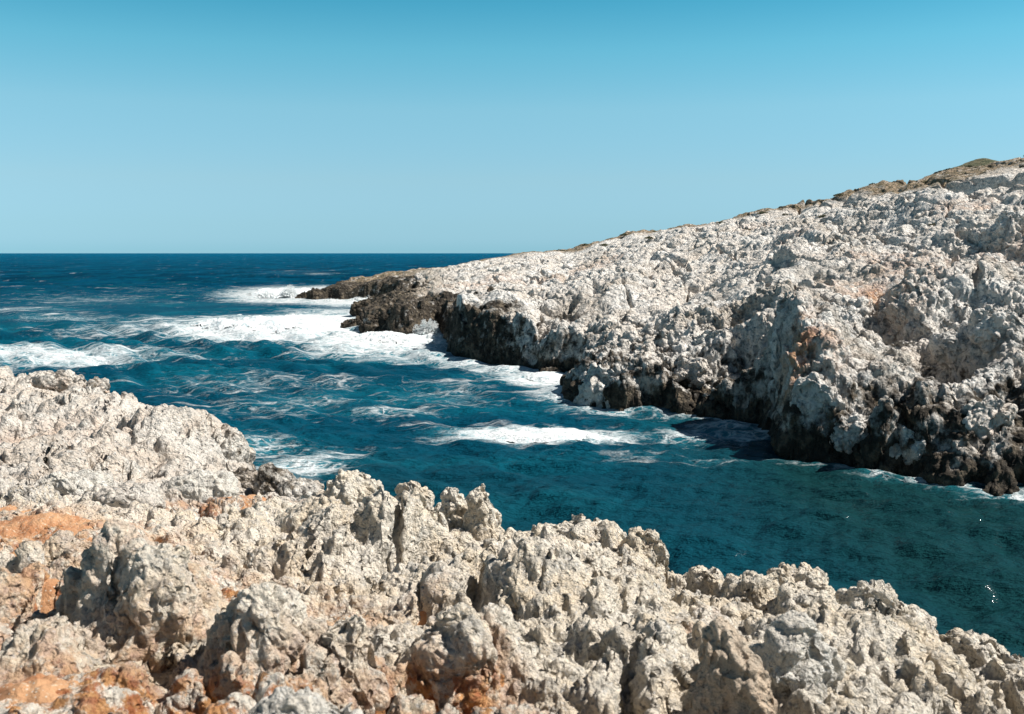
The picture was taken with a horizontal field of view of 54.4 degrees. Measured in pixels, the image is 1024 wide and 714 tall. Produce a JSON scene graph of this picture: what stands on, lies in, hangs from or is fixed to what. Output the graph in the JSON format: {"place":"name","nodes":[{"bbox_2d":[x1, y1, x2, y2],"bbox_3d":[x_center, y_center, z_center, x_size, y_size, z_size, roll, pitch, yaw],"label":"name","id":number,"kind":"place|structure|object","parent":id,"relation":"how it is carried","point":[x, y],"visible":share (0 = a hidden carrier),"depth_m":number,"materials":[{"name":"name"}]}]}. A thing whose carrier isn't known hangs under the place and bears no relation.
{"place":"outdoors","nodes":[
{"label":"outdoors","id":0,"kind":"place"},
{"bbox_2d":[0,366,1023,713],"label":"rocky shore","id":1,"kind":"structure","parent":0,"point":[612,622],"depth_m":7.63,"materials":[{"name":"stone"}]},
{"bbox_2d":[27,369,86,391],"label":"shore rock","id":2,"kind":"object","parent":1,"relation":"on","point":[59,380],"visible":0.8,"depth_m":54.76,"materials":[{"name":"stone"}]},
{"bbox_2d":[38,469,112,495],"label":"boulder","id":3,"kind":"object","parent":1,"relation":"on","point":[78,483],"visible":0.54,"depth_m":24.05,"materials":[{"name":"stone"}]},
{"bbox_2d":[82,376,110,393],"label":"shore rock","id":4,"kind":"object","parent":1,"relation":"on","point":[103,384],"visible":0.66,"depth_m":54.31,"materials":[{"name":"stone"}]},
{"bbox_2d":[93,480,165,508],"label":"boulder","id":5,"kind":"object","parent":1,"relation":"on","point":[125,494],"visible":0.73,"depth_m":20.02,"materials":[{"name":"stone"}]},
{"bbox_2d":[110,543,208,673],"bbox_3d":[-2.134,1.724,5.980,0.531,1.162,0.606,2,6,17],"label":"rock pillar","id":6,"kind":"object","parent":1,"relation":"on","point":[157,610],"visible":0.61,"depth_m":5.86,"materials":[{"name":"stone"}]},
{"bbox_2d":[167,468,239,501],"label":"boulder","id":7,"kind":"object","parent":1,"relation":"on","point":[200,484],"visible":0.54,"depth_m":26.95,"materials":[{"name":"stone"}]},
{"bbox_2d":[0,494,426,713],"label":"soil","id":8,"kind":"structure","parent":1,"relation":"on","point":[38,688],"depth_m":6.66,"materials":[{"name":"orange soil"}]},
{"bbox_2d":[209,424,255,463],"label":"shore rock","id":9,"kind":"object","parent":1,"relation":"on","point":[234,444],"visible":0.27,"depth_m":38.52,"materials":[{"name":"stone"}]},
{"bbox_2d":[229,467,257,493],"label":"shore rock","id":10,"kind":"object","parent":1,"relation":"on","point":[247,477],"visible":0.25,"depth_m":35.77,"materials":[{"name":"stone"}]},
{"bbox_2d":[217,582,304,674],"bbox_3d":[-1.380,1.599,5.489,0.495,0.715,0.484,0,6,0],"label":"rock pillar","id":11,"kind":"object","parent":1,"relation":"on","point":[257,624],"visible":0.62,"depth_m":5.39,"materials":[{"name":"stone"}]},
{"bbox_2d":[252,462,295,494],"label":"shore rock","id":12,"kind":"object","parent":1,"relation":"on","point":[269,476],"visible":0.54,"depth_m":33.95,"materials":[{"name":"stone"}]},
{"bbox_2d":[276,477,324,499],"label":"shore rock","id":13,"kind":"object","parent":1,"relation":"on","point":[299,488],"visible":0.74,"depth_m":33.16,"materials":[{"name":"stone"}]},
{"bbox_2d":[248,686,362,713],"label":"rock slab","id":14,"kind":"object","parent":1,"relation":"on","point":[286,700],"visible":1,"depth_m":4.04,"materials":[{"name":"stone"}]},
{"bbox_2d":[286,495,357,538],"bbox_3d":[-2.089,1.970,11.108,0.926,0.890,0.838,4,7,37],"label":"coastal rock","id":15,"kind":"object","parent":1,"relation":"on","point":[297,517],"visible":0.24,"depth_m":10.91,"materials":[{"name":"stone"}]},
{"bbox_2d":[321,469,383,507],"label":"coastal rock","id":16,"kind":"object","parent":1,"relation":"on","point":[355,487],"visible":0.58,"depth_m":16.33,"materials":[{"name":"stone"}]},
{"bbox_2d":[316,614,389,713],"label":"rock pillar","id":17,"kind":"object","parent":1,"relation":"on","point":[348,642],"visible":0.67,"depth_m":5.47,"materials":[{"name":"stone"}]},
{"bbox_2d":[393,480,434,509],"bbox_3d":[-1.403,2.229,14.295,0.650,0.955,0.681,0,6,0],"label":"rock spire","id":18,"kind":"object","parent":1,"relation":"on","point":[409,487],"visible":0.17,"depth_m":14.20,"materials":[{"name":"stone"}]},
{"bbox_2d":[439,487,467,530],"bbox_3d":[-0.813,2.373,13.909,0.536,1.138,0.567,0,6,0],"label":"rock spire","id":19,"kind":"object","parent":1,"relation":"on","point":[453,508],"visible":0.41,"depth_m":13.76,"materials":[{"name":"stone"}]},
{"bbox_2d":[405,602,504,713],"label":"rock pillar","id":20,"kind":"object","parent":1,"relation":"on","point":[452,659],"visible":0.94,"depth_m":5.57,"materials":[{"name":"stone"}]},
{"bbox_2d":[462,483,504,540],"bbox_3d":[-0.385,2.387,13.618,0.696,1.335,0.723,0,6,0],"label":"rock spire","id":21,"kind":"object","parent":1,"relation":"on","point":[482,516],"visible":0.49,"depth_m":13.45,"materials":[{"name":"stone"}]},
{"bbox_2d":[524,518,626,545],"bbox_3d":[0.801,2.499,12.324,1.591,1.083,1.330,0,6,0],"label":"rock outcrop","id":22,"kind":"object","parent":1,"relation":"on","point":[589,531],"visible":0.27,"depth_m":12.08,"materials":[{"name":"stone"}]},
{"bbox_2d":[623,526,669,571],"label":"coastal rock","id":23,"kind":"object","parent":1,"relation":"on","point":[655,552],"visible":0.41,"depth_m":11.57,"materials":[{"name":"stone"}]},
{"bbox_2d":[684,616,777,713],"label":"boulder","id":24,"kind":"object","parent":1,"relation":"on","point":[729,674],"visible":1,"depth_m":4.71,"materials":[{"name":"beige stone"}]},
{"bbox_2d":[749,610,846,702],"bbox_3d":[1.697,2.036,6.204,0.546,0.945,0.723,-5,8,-41],"label":"boulder","id":25,"kind":"object","parent":1,"relation":"on","point":[794,651],"visible":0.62,"depth_m":5.99,"materials":[{"name":"stone"}]},
{"bbox_2d":[766,562,838,603],"bbox_3d":[3.021,2.630,10.505,0.897,0.884,0.842,0,6,0],"label":"coastal rock","id":26,"kind":"object","parent":1,"relation":"on","point":[803,575],"visible":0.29,"depth_m":10.43,"materials":[{"name":"stone"}]},
{"bbox_2d":[835,579,908,614],"bbox_3d":[3.386,2.500,9.298,0.774,0.854,0.846,0,6,0],"label":"coastal rock","id":27,"kind":"object","parent":1,"relation":"on","point":[862,592],"visible":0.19,"depth_m":9.21,"materials":[{"name":"stone"}]},
{"bbox_2d":[939,629,1021,668],"bbox_3d":[4.053,2.697,8.654,0.680,0.671,0.808,-4,7,-34],"label":"coastal rock","id":28,"kind":"object","parent":1,"relation":"on","point":[977,650],"visible":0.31,"depth_m":8.47,"materials":[{"name":"stone"}]},
{"bbox_2d":[0,253,1023,656],"bbox_3d":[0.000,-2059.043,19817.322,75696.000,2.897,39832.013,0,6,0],"label":"sea","id":29,"kind":"structure","parent":0,"point":[732,497],"depth_m":55.47,"materials":[{"name":"liquid"}]},
{"bbox_2d":[186,314,350,333],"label":"white water","id":30,"kind":"structure","parent":29,"relation":"on","point":[272,325],"depth_m":126.28,"materials":[{"name":"white liquid"}]},
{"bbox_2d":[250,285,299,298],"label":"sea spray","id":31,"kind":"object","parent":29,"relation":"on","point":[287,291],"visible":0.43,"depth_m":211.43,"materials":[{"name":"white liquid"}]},
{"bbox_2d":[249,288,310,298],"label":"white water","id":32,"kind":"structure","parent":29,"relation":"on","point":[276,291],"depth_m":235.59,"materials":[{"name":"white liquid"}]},
{"bbox_2d":[295,291,306,297],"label":"sea rock","id":33,"kind":"object","parent":29,"relation":"in","point":[302,295],"visible":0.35,"depth_m":208.65,"materials":[{"name":"stone"}]},
{"bbox_2d":[306,288,325,299],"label":"sea rock","id":34,"kind":"object","parent":29,"relation":"in","point":[314,293],"visible":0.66,"depth_m":206.78,"materials":[{"name":"stone"}]},
{"bbox_2d":[315,297,366,302],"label":"sea spray","id":35,"kind":"object","parent":29,"relation":"on","point":[356,299],"visible":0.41,"depth_m":203.24,"materials":[{"name":"white liquid"}]},
{"bbox_2d":[341,315,360,327],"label":"sea rock","id":36,"kind":"object","parent":29,"relation":"in","point":[356,321],"visible":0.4,"depth_m":131.83,"materials":[{"name":"stone"}]},
{"bbox_2d":[349,298,372,315],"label":"sea rock","id":37,"kind":"object","parent":29,"relation":"in","point":[356,308],"visible":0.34,"depth_m":148.39,"materials":[{"name":"stone"}]},
{"bbox_2d":[358,311,389,333],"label":"sea rock","id":38,"kind":"object","parent":29,"relation":"in","point":[374,322],"visible":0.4,"depth_m":123.11,"materials":[{"name":"stone"}]},
{"bbox_2d":[347,331,442,344],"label":"white water","id":39,"kind":"structure","parent":29,"relation":"on","point":[382,336],"depth_m":108.87,"materials":[{"name":"white liquid"}]},
{"bbox_2d":[397,325,419,334],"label":"sea rock","id":40,"kind":"object","parent":29,"relation":"in","point":[407,330],"visible":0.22,"depth_m":112.49,"materials":[{"name":"stone"}]},
{"bbox_2d":[412,319,441,335],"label":"sea spray","id":41,"kind":"object","parent":29,"relation":"on","point":[425,328],"visible":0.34,"depth_m":111.81,"materials":[{"name":"white liquid"}]},
{"bbox_2d":[526,371,565,382],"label":"white water","id":42,"kind":"structure","parent":29,"relation":"on","point":[544,377],"depth_m":78.06,"materials":[{"name":"white liquid"}]},
{"bbox_2d":[540,363,566,372],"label":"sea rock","id":43,"kind":"object","parent":29,"relation":"in","point":[547,367],"visible":0.27,"depth_m":81.25,"materials":[{"name":"stone"}]},
{"bbox_2d":[573,362,638,408],"bbox_3d":[6.727,2.238,66.023,5.427,3.846,4.149,0,6,0],"label":"wedge rock","id":44,"kind":"object","parent":29,"relation":"in","point":[595,378],"visible":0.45,"depth_m":64.98,"materials":[{"name":"stone"}]},
{"bbox_2d":[0,0,1023,252],"label":"sky","id":45,"kind":"structure","parent":0,"point":[127,126],"materials":[{"name":"blue"}]},
{"bbox_2d":[489,428,588,442],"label":"white water","id":46,"kind":"structure","parent":0,"point":[541,435],"depth_m":54.25,"materials":[{"name":"white liquid"}]},
{"bbox_2d":[321,157,1023,495],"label":"headland","id":47,"kind":"structure","parent":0,"point":[858,297],"depth_m":76.72,"materials":[{"name":"stone"}]},
{"bbox_2d":[673,356,712,387],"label":"boulder","id":48,"kind":"object","parent":47,"relation":"on","point":[698,369],"visible":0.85,"depth_m":65.13,"materials":[{"name":"stone"}]},
{"bbox_2d":[790,372,845,414],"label":"boulder","id":49,"kind":"object","parent":47,"relation":"on","point":[812,392],"visible":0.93,"depth_m":48.39,"materials":[{"name":"stone"}]},
{"bbox_2d":[829,412,869,454],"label":"boulder","id":50,"kind":"object","parent":47,"relation":"on","point":[851,431],"visible":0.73,"depth_m":47.19,"materials":[{"name":"stone"}]},
{"bbox_2d":[889,423,925,464],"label":"boulder","id":51,"kind":"object","parent":47,"relation":"on","point":[916,450],"visible":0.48,"depth_m":45.27,"materials":[{"name":"stone"}]},
{"bbox_2d":[929,331,967,370],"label":"boulder","id":52,"kind":"object","parent":47,"relation":"on","point":[947,349],"visible":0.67,"depth_m":56.58,"materials":[{"name":"stone"}]},
{"bbox_2d":[956,394,1017,442],"bbox_3d":[21.434,2.916,45.043,2.804,2.455,2.544,0,6,0],"label":"boulder","id":53,"kind":"object","parent":47,"relation":"on","point":[986,418],"visible":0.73,"depth_m":44.22,"materials":[{"name":"stone"}]},
{"bbox_2d":[967,304,1023,352],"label":"boulder","id":54,"kind":"object","parent":47,"relation":"on","point":[988,325],"visible":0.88,"depth_m":54.12,"materials":[{"name":"stone"}]},
{"bbox_2d":[981,209,1023,250],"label":"boulder","id":55,"kind":"object","parent":47,"relation":"on","point":[1006,226],"visible":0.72,"depth_m":88.09,"materials":[{"name":"stone"}]},
{"bbox_2d":[953,158,996,167],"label":"green hill","id":56,"kind":"structure","parent":0,"point":[981,161],"depth_m":289.96,"materials":[{"name":"green plant"}]}
]}

